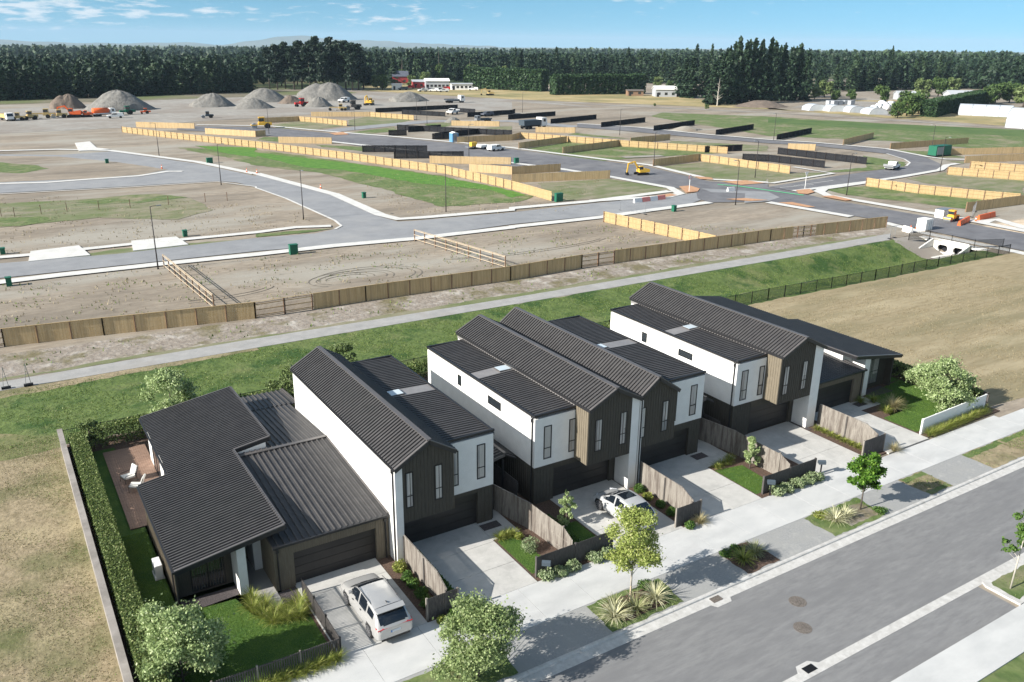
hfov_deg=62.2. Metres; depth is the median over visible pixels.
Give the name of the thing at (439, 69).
conifer
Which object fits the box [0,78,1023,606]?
ground
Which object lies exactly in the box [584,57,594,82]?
conifer
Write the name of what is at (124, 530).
lawn
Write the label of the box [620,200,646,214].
temporary fence
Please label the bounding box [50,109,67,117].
roller
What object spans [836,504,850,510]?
shrub
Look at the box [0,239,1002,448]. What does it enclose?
swale grass
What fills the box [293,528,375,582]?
garage door
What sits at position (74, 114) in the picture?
excavator
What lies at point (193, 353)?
shared path
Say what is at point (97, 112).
truck
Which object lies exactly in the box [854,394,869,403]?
grass tussock
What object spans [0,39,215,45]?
hills
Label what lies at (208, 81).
conifer
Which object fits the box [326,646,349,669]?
grass tussock
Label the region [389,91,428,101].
gravel heap
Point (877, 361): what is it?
window
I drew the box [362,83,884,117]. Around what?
gold field
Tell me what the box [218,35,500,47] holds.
hills
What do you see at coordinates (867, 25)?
sky
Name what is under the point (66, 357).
bank
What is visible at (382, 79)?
broadleaf tree
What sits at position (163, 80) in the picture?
conifer
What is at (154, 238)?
lamp post
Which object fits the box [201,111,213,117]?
roller
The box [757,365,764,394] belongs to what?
window
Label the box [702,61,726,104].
conifer
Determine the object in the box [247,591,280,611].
grass tussock
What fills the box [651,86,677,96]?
farm shed
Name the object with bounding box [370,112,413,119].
paling fence
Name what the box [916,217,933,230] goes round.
water tank
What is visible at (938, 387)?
garden tree
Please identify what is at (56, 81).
conifer
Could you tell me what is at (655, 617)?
kerb
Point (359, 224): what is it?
side road
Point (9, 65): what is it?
conifer
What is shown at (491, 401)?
window
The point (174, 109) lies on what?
gravel yard
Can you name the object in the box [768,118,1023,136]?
green belt
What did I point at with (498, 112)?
fence
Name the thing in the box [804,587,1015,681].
parking bay
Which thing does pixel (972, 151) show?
paling fence
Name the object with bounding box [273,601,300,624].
grass tussock
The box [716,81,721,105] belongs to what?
dead tree
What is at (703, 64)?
conifer
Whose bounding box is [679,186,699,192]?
bark bed
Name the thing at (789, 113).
farm track
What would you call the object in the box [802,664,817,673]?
drain grate
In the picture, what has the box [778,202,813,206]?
bark bed
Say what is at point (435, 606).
street fence
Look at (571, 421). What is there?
window
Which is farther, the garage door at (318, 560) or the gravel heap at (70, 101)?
the gravel heap at (70, 101)
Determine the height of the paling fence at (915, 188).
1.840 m
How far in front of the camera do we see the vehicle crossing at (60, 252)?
115.73 m
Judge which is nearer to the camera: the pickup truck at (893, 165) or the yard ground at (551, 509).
the yard ground at (551, 509)
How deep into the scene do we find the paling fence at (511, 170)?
191.95 m
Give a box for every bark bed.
[331,132,346,134]
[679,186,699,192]
[695,176,712,178]
[722,180,762,184]
[732,198,763,200]
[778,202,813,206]
[796,189,813,193]
[823,195,850,199]
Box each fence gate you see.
[255,294,312,316]
[582,251,613,266]
[793,225,815,236]
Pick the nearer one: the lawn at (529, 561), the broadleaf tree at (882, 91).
the lawn at (529, 561)
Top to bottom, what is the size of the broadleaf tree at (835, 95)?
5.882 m
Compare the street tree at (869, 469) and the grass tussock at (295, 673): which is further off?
the street tree at (869, 469)
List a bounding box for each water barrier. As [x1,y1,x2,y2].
[633,195,665,202]
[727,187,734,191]
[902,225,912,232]
[957,216,969,225]
[977,211,995,219]
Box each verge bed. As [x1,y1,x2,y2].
[403,654,517,681]
[586,578,683,631]
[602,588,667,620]
[718,542,779,573]
[804,497,884,535]
[837,503,880,525]
[898,471,952,494]
[965,431,1023,467]
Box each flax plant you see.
[592,596,634,626]
[599,593,626,612]
[619,589,655,618]
[634,578,674,608]
[728,544,759,567]
[738,538,768,558]
[818,504,853,527]
[832,503,858,520]
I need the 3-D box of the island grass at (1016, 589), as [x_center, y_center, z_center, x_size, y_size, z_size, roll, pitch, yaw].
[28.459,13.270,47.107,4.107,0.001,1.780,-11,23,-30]
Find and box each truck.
[0,113,13,120]
[91,107,115,116]
[107,113,123,117]
[338,97,349,102]
[418,88,427,91]
[438,88,448,91]
[444,95,464,102]
[446,108,459,114]
[474,115,491,120]
[480,111,493,116]
[487,144,504,150]
[518,117,546,128]
[883,161,900,169]
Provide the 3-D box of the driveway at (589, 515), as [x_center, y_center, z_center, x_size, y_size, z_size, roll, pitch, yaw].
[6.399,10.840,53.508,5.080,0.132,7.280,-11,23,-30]
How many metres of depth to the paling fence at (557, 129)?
279.60 m
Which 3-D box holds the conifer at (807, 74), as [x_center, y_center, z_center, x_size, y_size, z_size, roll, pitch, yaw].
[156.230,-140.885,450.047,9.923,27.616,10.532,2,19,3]
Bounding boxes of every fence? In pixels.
[0,191,247,216]
[0,216,887,346]
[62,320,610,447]
[121,126,551,200]
[136,122,194,128]
[162,254,214,306]
[205,128,265,136]
[210,577,341,681]
[264,116,298,122]
[278,136,331,143]
[298,116,346,125]
[311,112,369,116]
[362,145,426,151]
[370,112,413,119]
[375,104,457,111]
[388,130,406,135]
[394,151,463,158]
[397,125,511,134]
[402,110,444,115]
[403,535,447,607]
[408,124,440,131]
[414,229,505,266]
[425,587,458,621]
[429,155,510,163]
[432,133,448,138]
[438,128,479,135]
[451,120,499,125]
[457,108,474,112]
[457,132,520,141]
[467,109,514,116]
[469,163,560,174]
[493,462,517,494]
[493,484,572,548]
[508,111,555,118]
[511,170,609,181]
[518,136,566,148]
[520,132,727,153]
[535,127,575,132]
[535,532,612,577]
[550,114,596,123]
[562,140,618,152]
[601,117,644,126]
[603,211,716,239]
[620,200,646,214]
[630,134,669,141]
[639,461,693,507]
[653,120,694,130]
[653,154,700,165]
[674,499,701,527]
[698,417,789,473]
[700,154,790,173]
[701,413,719,423]
[705,144,742,152]
[715,124,753,134]
[726,244,1010,303]
[742,154,824,167]
[761,457,816,494]
[776,128,811,139]
[777,147,866,163]
[788,143,815,149]
[816,404,878,445]
[843,132,873,144]
[861,433,885,455]
[865,177,1020,199]
[890,137,968,148]
[892,364,989,404]
[946,167,1023,180]
[951,147,1023,154]
[964,154,1023,162]
[965,195,1023,211]
[969,161,1023,171]
[970,203,976,217]
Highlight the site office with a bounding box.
[450,83,472,89]
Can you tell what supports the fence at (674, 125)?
on the ground at (72, 298)
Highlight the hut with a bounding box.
[626,89,643,95]
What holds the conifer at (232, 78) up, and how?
on the rough ground at (185, 96)
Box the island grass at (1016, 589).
[992,565,1023,598]
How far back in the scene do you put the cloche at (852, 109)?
377.19 m
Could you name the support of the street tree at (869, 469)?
on the verge bed at (864, 512)
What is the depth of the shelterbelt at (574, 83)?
488.22 m
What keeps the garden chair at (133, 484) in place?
on the timber deck
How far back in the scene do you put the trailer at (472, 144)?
234.05 m
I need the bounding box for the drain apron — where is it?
[796,661,817,672]
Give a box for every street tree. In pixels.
[424,588,529,681]
[602,503,666,594]
[846,451,887,509]
[1001,509,1023,588]
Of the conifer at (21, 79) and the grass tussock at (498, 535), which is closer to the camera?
the grass tussock at (498, 535)
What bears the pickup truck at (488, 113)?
on the ground at (72, 298)
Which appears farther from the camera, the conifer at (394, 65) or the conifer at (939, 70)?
the conifer at (394, 65)
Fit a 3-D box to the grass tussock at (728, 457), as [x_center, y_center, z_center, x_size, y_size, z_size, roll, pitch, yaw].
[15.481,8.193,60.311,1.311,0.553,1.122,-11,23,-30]
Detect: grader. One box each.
[28,108,55,118]
[329,104,346,110]
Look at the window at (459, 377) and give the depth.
60.18 m
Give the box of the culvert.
[919,236,988,258]
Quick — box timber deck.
[103,444,158,529]
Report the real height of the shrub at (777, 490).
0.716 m
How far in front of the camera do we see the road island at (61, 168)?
190.93 m
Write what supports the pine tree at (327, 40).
on the ground at (72, 298)
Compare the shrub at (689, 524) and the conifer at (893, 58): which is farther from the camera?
the conifer at (893, 58)
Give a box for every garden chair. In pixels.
[120,463,137,482]
[128,473,145,487]
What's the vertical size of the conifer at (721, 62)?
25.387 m
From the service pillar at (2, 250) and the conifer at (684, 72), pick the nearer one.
the service pillar at (2, 250)
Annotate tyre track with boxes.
[194,286,273,302]
[308,270,393,286]
[315,266,422,277]
[315,271,386,284]
[325,267,414,276]
[464,238,599,257]
[469,238,604,258]
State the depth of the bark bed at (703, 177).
187.70 m
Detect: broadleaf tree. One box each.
[371,74,379,87]
[375,74,388,89]
[406,75,416,84]
[420,71,430,79]
[653,76,662,85]
[665,80,674,85]
[810,86,821,98]
[818,79,834,96]
[831,90,840,99]
[846,89,856,99]
[873,84,890,100]
[888,101,906,117]
[897,90,921,115]
[907,91,930,113]
[914,78,931,93]
[932,76,949,95]
[947,77,961,89]
[983,86,998,104]
[989,82,1007,102]
[999,81,1021,102]
[1012,85,1023,106]
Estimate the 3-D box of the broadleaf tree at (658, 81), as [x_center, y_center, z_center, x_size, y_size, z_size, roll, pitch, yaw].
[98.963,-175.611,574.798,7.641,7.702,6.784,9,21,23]
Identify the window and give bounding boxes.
[189,556,226,592]
[405,471,413,508]
[434,463,442,499]
[454,451,458,485]
[458,374,460,385]
[477,443,484,479]
[488,395,500,411]
[543,425,551,459]
[568,418,574,451]
[594,418,602,451]
[619,411,627,444]
[641,332,646,342]
[641,407,646,437]
[660,400,669,431]
[678,349,692,360]
[689,384,697,415]
[739,370,748,400]
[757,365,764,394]
[781,365,790,395]
[799,360,808,389]
[867,359,879,384]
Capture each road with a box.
[0,109,374,130]
[0,151,700,277]
[177,126,1023,250]
[327,120,576,131]
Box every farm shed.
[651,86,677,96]
[893,91,915,99]
[942,90,971,95]
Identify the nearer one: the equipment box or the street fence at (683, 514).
the street fence at (683, 514)
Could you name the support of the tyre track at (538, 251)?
on the ground at (72, 298)
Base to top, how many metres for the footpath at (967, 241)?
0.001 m
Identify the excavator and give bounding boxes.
[56,105,81,117]
[78,110,92,116]
[363,95,373,104]
[481,88,494,95]
[625,161,649,174]
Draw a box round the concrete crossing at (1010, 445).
[998,440,1023,450]
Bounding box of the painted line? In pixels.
[717,184,800,194]
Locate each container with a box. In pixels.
[391,83,402,89]
[927,144,951,156]
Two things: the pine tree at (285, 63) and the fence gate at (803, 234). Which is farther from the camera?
the pine tree at (285, 63)
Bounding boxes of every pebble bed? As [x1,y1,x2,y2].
[180,585,239,606]
[279,587,299,602]
[479,520,501,530]
[691,452,707,459]
[853,402,866,406]
[866,386,891,395]
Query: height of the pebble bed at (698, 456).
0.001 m
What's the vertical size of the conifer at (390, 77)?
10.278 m
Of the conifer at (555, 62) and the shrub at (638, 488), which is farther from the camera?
the conifer at (555, 62)
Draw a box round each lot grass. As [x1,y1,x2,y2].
[0,198,212,226]
[0,216,53,225]
[77,194,184,203]
[81,239,241,256]
[181,148,532,206]
[199,146,256,156]
[256,153,524,197]
[256,228,331,236]
[257,137,284,141]
[273,121,342,128]
[318,145,361,150]
[348,116,408,125]
[352,127,395,133]
[425,123,450,126]
[489,126,511,129]
[531,142,717,160]
[538,179,668,200]
[570,133,627,138]
[662,162,767,180]
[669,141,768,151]
[767,171,824,182]
[827,156,905,171]
[828,186,980,208]
[899,150,960,157]
[907,172,1023,194]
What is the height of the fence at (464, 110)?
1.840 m
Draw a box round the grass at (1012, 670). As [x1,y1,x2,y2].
[979,653,1023,681]
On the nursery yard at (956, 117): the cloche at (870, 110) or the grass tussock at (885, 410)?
the cloche at (870, 110)
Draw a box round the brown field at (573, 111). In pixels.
[512,101,660,118]
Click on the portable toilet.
(453, 136)
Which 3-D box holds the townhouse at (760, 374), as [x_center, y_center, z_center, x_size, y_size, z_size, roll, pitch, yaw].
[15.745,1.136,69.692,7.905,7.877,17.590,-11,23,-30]
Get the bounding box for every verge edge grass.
[901,472,926,482]
[926,483,951,493]
[962,429,1023,457]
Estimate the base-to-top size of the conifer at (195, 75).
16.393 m
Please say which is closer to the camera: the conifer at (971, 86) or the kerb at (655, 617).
the kerb at (655, 617)
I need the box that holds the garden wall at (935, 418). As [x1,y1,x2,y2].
[919,394,987,433]
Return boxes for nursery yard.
[795,101,890,115]
[818,100,1006,125]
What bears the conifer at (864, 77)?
on the ground at (72, 298)
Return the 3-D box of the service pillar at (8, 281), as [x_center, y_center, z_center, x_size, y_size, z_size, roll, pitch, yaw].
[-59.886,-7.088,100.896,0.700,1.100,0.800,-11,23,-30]
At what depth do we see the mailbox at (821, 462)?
57.89 m
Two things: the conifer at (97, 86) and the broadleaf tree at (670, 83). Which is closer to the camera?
the conifer at (97, 86)
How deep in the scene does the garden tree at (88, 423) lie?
59.72 m
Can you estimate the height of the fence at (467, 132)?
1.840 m
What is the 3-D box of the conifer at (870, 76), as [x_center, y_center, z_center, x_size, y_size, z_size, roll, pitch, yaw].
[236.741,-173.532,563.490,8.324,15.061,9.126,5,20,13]
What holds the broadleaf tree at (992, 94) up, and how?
on the ground at (72, 298)
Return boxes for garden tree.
[75,418,104,451]
[129,593,235,681]
[135,364,200,413]
[262,363,294,406]
[327,339,356,361]
[903,352,980,411]
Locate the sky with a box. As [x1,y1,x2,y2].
[0,0,1023,51]
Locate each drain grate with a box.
[709,595,722,602]
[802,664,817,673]
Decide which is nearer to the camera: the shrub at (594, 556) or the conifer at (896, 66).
the shrub at (594, 556)
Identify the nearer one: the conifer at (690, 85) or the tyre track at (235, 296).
the tyre track at (235, 296)
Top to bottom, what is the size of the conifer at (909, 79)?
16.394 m
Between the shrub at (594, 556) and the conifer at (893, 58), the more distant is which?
the conifer at (893, 58)
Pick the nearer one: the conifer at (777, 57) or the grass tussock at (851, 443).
the grass tussock at (851, 443)
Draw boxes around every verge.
[0,348,258,397]
[0,434,60,460]
[396,430,1021,681]
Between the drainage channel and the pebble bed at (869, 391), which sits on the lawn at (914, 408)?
the pebble bed at (869, 391)
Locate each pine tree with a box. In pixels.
[260,47,273,88]
[266,43,284,89]
[277,41,291,88]
[283,45,304,89]
[292,40,307,88]
[297,41,317,84]
[308,36,325,82]
[313,42,333,83]
[322,37,335,81]
[327,40,346,83]
[337,40,347,89]
[341,42,364,90]
[350,43,367,89]
[356,50,372,88]
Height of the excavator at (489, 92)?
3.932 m
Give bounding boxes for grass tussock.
[234,593,266,615]
[236,585,268,604]
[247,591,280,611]
[247,602,275,621]
[251,674,274,681]
[257,604,287,630]
[260,599,290,623]
[260,669,286,681]
[269,664,297,681]
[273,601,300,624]
[280,600,312,625]
[281,595,310,616]
[281,663,304,681]
[285,588,313,609]
[293,658,317,680]
[304,652,331,675]
[314,649,340,670]
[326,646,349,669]
[492,529,508,542]
[498,527,515,538]
[507,527,519,537]
[690,512,712,526]
[709,460,722,469]
[716,457,728,466]
[723,456,734,464]
[725,452,737,460]
[812,424,821,430]
[825,430,837,436]
[837,436,848,442]
[846,439,858,444]
[852,442,862,448]
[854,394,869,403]
[867,393,880,402]
[875,393,907,412]
[878,404,896,415]
[887,441,904,452]
[923,427,936,436]
[924,425,940,434]
[928,425,945,433]
[933,421,951,430]
[945,418,957,427]
[946,417,960,425]
[954,415,968,423]
[960,411,971,420]
[967,411,980,419]
[976,404,990,411]
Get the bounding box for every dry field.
[0,447,122,681]
[748,250,1023,406]
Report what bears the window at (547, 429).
in the townhouse at (559, 423)
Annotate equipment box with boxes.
[934,207,951,218]
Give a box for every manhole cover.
[788,596,806,606]
[793,622,811,633]
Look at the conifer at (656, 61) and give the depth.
649.14 m
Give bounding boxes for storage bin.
[847,100,855,104]
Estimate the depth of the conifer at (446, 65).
659.56 m
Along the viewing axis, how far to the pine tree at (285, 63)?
508.81 m
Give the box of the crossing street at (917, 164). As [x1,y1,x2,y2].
[577,124,939,190]
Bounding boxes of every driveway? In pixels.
[296,558,427,653]
[413,523,536,601]
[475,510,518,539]
[550,480,682,548]
[639,454,761,519]
[687,439,734,466]
[745,422,859,474]
[814,404,928,453]
[844,396,880,409]
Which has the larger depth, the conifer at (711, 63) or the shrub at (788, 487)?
the conifer at (711, 63)
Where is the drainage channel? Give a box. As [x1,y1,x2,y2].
[515,460,1023,681]
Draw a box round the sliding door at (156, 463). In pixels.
[152,448,160,476]
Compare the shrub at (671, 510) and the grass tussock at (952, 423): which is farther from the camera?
the grass tussock at (952, 423)
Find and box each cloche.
[801,103,824,110]
[823,104,844,111]
[843,105,863,112]
[860,107,887,114]
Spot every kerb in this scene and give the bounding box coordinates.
[502,456,1023,681]
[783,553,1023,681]
[982,559,1023,605]
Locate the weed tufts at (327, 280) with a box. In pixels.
[1,225,831,372]
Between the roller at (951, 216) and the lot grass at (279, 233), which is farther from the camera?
the roller at (951, 216)
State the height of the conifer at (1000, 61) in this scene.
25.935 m
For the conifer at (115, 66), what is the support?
on the ground at (72, 298)
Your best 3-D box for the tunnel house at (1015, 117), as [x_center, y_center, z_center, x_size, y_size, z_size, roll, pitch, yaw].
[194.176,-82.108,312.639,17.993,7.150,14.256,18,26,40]
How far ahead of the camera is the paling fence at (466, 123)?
298.74 m
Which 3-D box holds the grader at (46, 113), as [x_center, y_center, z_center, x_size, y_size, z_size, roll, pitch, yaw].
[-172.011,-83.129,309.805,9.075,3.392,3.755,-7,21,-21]
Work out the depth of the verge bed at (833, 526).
52.57 m
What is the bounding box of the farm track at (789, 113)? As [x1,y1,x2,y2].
[518,100,1023,129]
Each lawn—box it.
[90,380,955,681]
[497,536,538,573]
[563,521,594,539]
[716,465,762,493]
[865,380,952,431]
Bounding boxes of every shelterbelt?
[463,66,548,91]
[549,73,646,94]
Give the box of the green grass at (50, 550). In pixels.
[3,438,115,681]
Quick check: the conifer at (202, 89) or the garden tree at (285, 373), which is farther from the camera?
the conifer at (202, 89)
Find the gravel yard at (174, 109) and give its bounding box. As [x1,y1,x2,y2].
[0,92,590,133]
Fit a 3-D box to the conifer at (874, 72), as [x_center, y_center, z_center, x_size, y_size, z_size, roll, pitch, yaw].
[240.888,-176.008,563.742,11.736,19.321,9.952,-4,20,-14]
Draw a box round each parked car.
[341,573,412,641]
[593,488,656,530]
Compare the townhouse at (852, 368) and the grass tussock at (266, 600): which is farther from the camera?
the townhouse at (852, 368)
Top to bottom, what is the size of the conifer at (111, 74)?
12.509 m
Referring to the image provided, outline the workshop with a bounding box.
[411,79,424,87]
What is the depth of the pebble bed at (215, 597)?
44.90 m
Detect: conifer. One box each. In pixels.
[0,70,11,99]
[1,59,19,96]
[1,69,24,99]
[15,66,34,99]
[24,56,45,99]
[37,67,56,98]
[50,71,66,95]
[52,64,60,84]
[55,74,77,96]
[59,66,71,88]
[71,74,90,97]
[73,62,86,95]
[76,66,98,97]
[91,64,109,96]
[95,58,106,74]
[99,67,112,92]
[107,70,122,90]
[110,76,122,90]
[111,56,123,80]
[118,74,137,95]
[121,62,129,76]
[124,59,137,89]
[129,70,145,95]
[138,47,153,89]
[139,75,155,94]
[145,62,160,83]
[147,69,164,94]
[155,67,173,94]
[162,60,180,83]
[164,60,176,91]
[167,72,183,94]
[177,65,192,93]
[181,61,195,90]
[182,60,198,75]
[185,55,199,93]
[192,63,200,87]
[196,62,208,93]
[198,55,212,87]
[202,61,213,92]
[211,53,226,92]
[212,60,228,82]
[220,64,233,92]
[228,63,242,92]
[236,60,251,91]
[243,68,257,91]
[365,64,375,84]
[366,51,377,74]
[373,48,379,75]
[378,64,384,74]
[387,54,398,77]
[387,68,398,82]
[403,48,414,80]
[411,57,422,78]
[421,62,427,71]
[426,49,435,77]
[434,49,444,77]
[440,67,453,79]
[443,61,449,71]
[452,59,463,80]
[462,60,466,78]
[510,47,517,67]
[515,57,521,80]
[519,49,524,67]
[525,56,531,68]
[535,57,542,82]
[542,52,550,79]
[549,46,560,78]
[562,57,571,80]
[568,52,575,73]
[572,58,584,74]
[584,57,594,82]
[593,53,605,73]
[601,58,607,73]
[613,63,620,82]
[621,47,633,73]
[626,56,633,73]
[635,51,642,73]
[637,64,643,73]
[645,65,652,82]
[648,66,661,82]
[652,53,658,74]
[659,51,667,82]
[664,63,675,83]
[672,60,683,83]
[672,69,681,96]
[674,58,697,97]
[680,56,702,97]
[694,44,700,76]
[694,63,710,97]
[697,56,705,83]
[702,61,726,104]
[707,53,729,98]
[708,44,714,67]
[709,60,713,79]
[720,45,737,103]
[721,48,728,81]
[730,36,745,103]
[732,41,737,72]
[736,40,755,103]
[743,37,762,102]
[743,38,752,77]
[751,39,768,100]
[761,36,779,100]
[768,40,784,100]
[776,42,791,100]
[776,45,785,74]
[778,45,799,100]
[786,43,810,100]
[790,46,799,90]
[795,48,813,100]
[813,60,828,89]
[815,59,828,81]
[832,64,841,90]
[837,62,845,89]
[842,65,856,90]
[847,53,859,90]
[857,69,870,90]
[858,56,862,83]
[864,68,874,90]
[867,61,879,90]
[879,49,892,84]
[879,62,891,86]
[889,45,894,74]
[889,67,900,89]
[890,61,899,89]
[896,63,906,87]
[900,66,915,89]
[904,61,909,81]
[909,58,919,89]
[915,56,925,88]
[923,58,930,79]
[928,60,932,79]
[930,65,942,88]
[931,56,943,88]
[942,62,947,78]
[945,64,953,78]
[952,66,964,88]
[960,69,968,88]
[967,59,974,87]
[967,65,978,88]
[974,69,989,88]
[976,59,982,83]
[991,67,1002,83]
[997,52,1003,67]
[1010,56,1020,80]
[1012,70,1023,83]
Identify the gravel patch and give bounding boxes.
[893,236,942,258]
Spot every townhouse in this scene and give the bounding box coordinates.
[136,386,389,603]
[290,346,493,563]
[427,314,643,504]
[500,307,705,485]
[610,282,827,434]
[695,296,902,411]
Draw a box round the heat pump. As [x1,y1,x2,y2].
[151,557,164,580]
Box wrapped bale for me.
[882,104,891,110]
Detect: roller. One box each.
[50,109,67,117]
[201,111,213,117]
[250,117,271,128]
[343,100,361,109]
[943,209,959,221]
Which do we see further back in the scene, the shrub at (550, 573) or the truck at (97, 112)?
the truck at (97, 112)
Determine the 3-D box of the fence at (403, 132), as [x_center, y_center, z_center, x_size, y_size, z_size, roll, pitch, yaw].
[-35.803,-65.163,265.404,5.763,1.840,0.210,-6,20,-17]
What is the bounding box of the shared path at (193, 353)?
[0,234,890,390]
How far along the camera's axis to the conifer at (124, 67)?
459.83 m
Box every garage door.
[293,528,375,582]
[405,493,475,542]
[553,460,607,495]
[639,428,686,467]
[748,402,787,432]
[815,379,851,411]
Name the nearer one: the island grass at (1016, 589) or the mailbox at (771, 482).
the island grass at (1016, 589)
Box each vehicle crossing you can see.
[28,245,89,261]
[75,141,110,150]
[131,236,188,250]
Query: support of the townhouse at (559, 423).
on the ground at (72, 298)
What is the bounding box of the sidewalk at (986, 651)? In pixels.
[891,603,1023,681]
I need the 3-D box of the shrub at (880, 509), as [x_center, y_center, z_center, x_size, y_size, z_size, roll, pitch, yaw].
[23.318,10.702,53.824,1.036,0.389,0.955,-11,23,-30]
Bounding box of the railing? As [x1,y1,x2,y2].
[908,231,1003,247]
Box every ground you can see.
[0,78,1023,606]
[0,90,355,103]
[67,371,999,681]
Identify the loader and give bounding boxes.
[8,112,25,120]
[18,111,37,119]
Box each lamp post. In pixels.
[149,205,160,268]
[217,143,223,184]
[300,170,303,219]
[438,164,446,211]
[734,160,739,204]
[846,153,856,194]
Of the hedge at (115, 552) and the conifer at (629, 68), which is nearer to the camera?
the hedge at (115, 552)
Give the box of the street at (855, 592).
[539,467,1023,681]
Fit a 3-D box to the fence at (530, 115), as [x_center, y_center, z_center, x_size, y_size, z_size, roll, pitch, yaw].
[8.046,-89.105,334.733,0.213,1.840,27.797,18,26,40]
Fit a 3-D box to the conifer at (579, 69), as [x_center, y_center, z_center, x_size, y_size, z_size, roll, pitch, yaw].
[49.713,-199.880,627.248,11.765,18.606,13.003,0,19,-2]
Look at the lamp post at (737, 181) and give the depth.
155.80 m
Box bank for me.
[0,228,888,379]
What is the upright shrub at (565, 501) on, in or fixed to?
on the ground at (72, 298)
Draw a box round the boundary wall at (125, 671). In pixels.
[56,429,132,681]
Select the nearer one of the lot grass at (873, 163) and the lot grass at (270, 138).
the lot grass at (873, 163)
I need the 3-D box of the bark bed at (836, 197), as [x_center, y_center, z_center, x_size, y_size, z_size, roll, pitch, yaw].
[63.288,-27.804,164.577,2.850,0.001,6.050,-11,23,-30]
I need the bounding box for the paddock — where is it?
[652,113,1023,147]
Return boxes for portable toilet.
[449,131,457,141]
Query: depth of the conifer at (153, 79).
439.50 m
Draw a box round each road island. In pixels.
[0,156,167,181]
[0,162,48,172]
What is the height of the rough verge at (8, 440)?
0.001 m
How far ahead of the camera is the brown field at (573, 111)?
370.13 m
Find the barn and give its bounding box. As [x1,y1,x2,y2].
[392,71,408,82]
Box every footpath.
[0,149,671,219]
[0,171,181,183]
[0,201,711,283]
[0,225,330,257]
[3,181,342,228]
[197,124,767,182]
[279,408,1023,681]
[327,141,684,201]
[578,123,964,159]
[620,155,661,157]
[765,202,852,216]
[768,167,834,182]
[792,163,958,190]
[814,183,1023,231]
[887,222,1023,254]
[979,218,1023,228]
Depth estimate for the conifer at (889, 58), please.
586.53 m
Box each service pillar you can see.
[0,247,5,254]
[4,276,11,286]
[182,229,187,236]
[206,157,212,162]
[288,243,297,254]
[554,192,563,201]
[671,205,676,211]
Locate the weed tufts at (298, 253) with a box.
[0,174,814,325]
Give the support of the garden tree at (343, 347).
on the yard ground at (551, 509)
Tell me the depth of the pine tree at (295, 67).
498.18 m
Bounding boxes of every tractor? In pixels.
[119,106,135,114]
[140,108,150,113]
[294,98,307,106]
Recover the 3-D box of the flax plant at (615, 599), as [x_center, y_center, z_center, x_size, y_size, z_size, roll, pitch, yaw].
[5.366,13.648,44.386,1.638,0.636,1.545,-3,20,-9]
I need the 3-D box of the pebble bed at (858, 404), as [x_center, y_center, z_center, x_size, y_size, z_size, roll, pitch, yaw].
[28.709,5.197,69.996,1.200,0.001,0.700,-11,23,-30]
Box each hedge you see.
[67,431,169,681]
[83,386,293,448]
[403,323,609,377]
[419,550,453,590]
[546,514,582,543]
[891,359,983,400]
[919,89,989,116]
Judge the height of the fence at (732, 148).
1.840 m
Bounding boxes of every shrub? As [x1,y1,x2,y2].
[392,558,407,572]
[400,569,412,581]
[406,577,419,588]
[413,586,428,598]
[419,594,430,608]
[436,614,445,624]
[447,607,457,616]
[515,532,523,539]
[520,535,539,552]
[537,566,556,581]
[553,565,569,577]
[556,490,577,526]
[565,558,581,571]
[586,550,603,563]
[599,546,612,559]
[633,483,646,493]
[637,578,653,590]
[642,491,653,500]
[655,499,665,507]
[665,506,675,516]
[684,520,695,529]
[718,547,733,557]
[729,543,741,550]
[743,436,760,468]
[768,484,785,495]
[779,481,794,493]
[788,477,805,488]
[801,474,816,484]
[806,471,825,480]
[811,509,829,519]
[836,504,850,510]
[871,506,887,514]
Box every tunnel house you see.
[958,103,1013,116]
[1005,107,1023,128]
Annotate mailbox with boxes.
[542,560,550,574]
[767,479,775,495]
[818,460,825,471]
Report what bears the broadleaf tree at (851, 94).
on the nursery yard at (956, 117)
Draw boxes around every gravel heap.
[49,94,85,108]
[82,90,156,110]
[189,93,235,107]
[233,98,274,108]
[237,88,284,102]
[276,95,298,103]
[296,82,357,100]
[304,96,332,106]
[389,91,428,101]
[444,117,458,122]
[671,126,701,130]
[734,100,787,107]
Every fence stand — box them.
[1,367,10,389]
[24,364,33,386]
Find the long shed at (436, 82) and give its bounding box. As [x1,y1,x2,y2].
[424,78,449,87]
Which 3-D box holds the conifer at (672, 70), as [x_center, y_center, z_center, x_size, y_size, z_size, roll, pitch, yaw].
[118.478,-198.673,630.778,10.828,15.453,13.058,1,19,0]
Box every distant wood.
[0,43,1023,64]
[0,48,1023,86]
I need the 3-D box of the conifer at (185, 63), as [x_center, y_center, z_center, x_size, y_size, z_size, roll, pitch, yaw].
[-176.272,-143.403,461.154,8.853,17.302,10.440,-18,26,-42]
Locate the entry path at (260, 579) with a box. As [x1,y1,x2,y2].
[246,558,283,606]
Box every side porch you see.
[493,439,515,488]
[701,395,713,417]
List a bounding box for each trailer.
[465,142,477,148]
[476,144,488,148]
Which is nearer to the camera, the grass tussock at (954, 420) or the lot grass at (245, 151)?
the grass tussock at (954, 420)
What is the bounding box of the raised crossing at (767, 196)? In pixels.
[702,188,778,202]

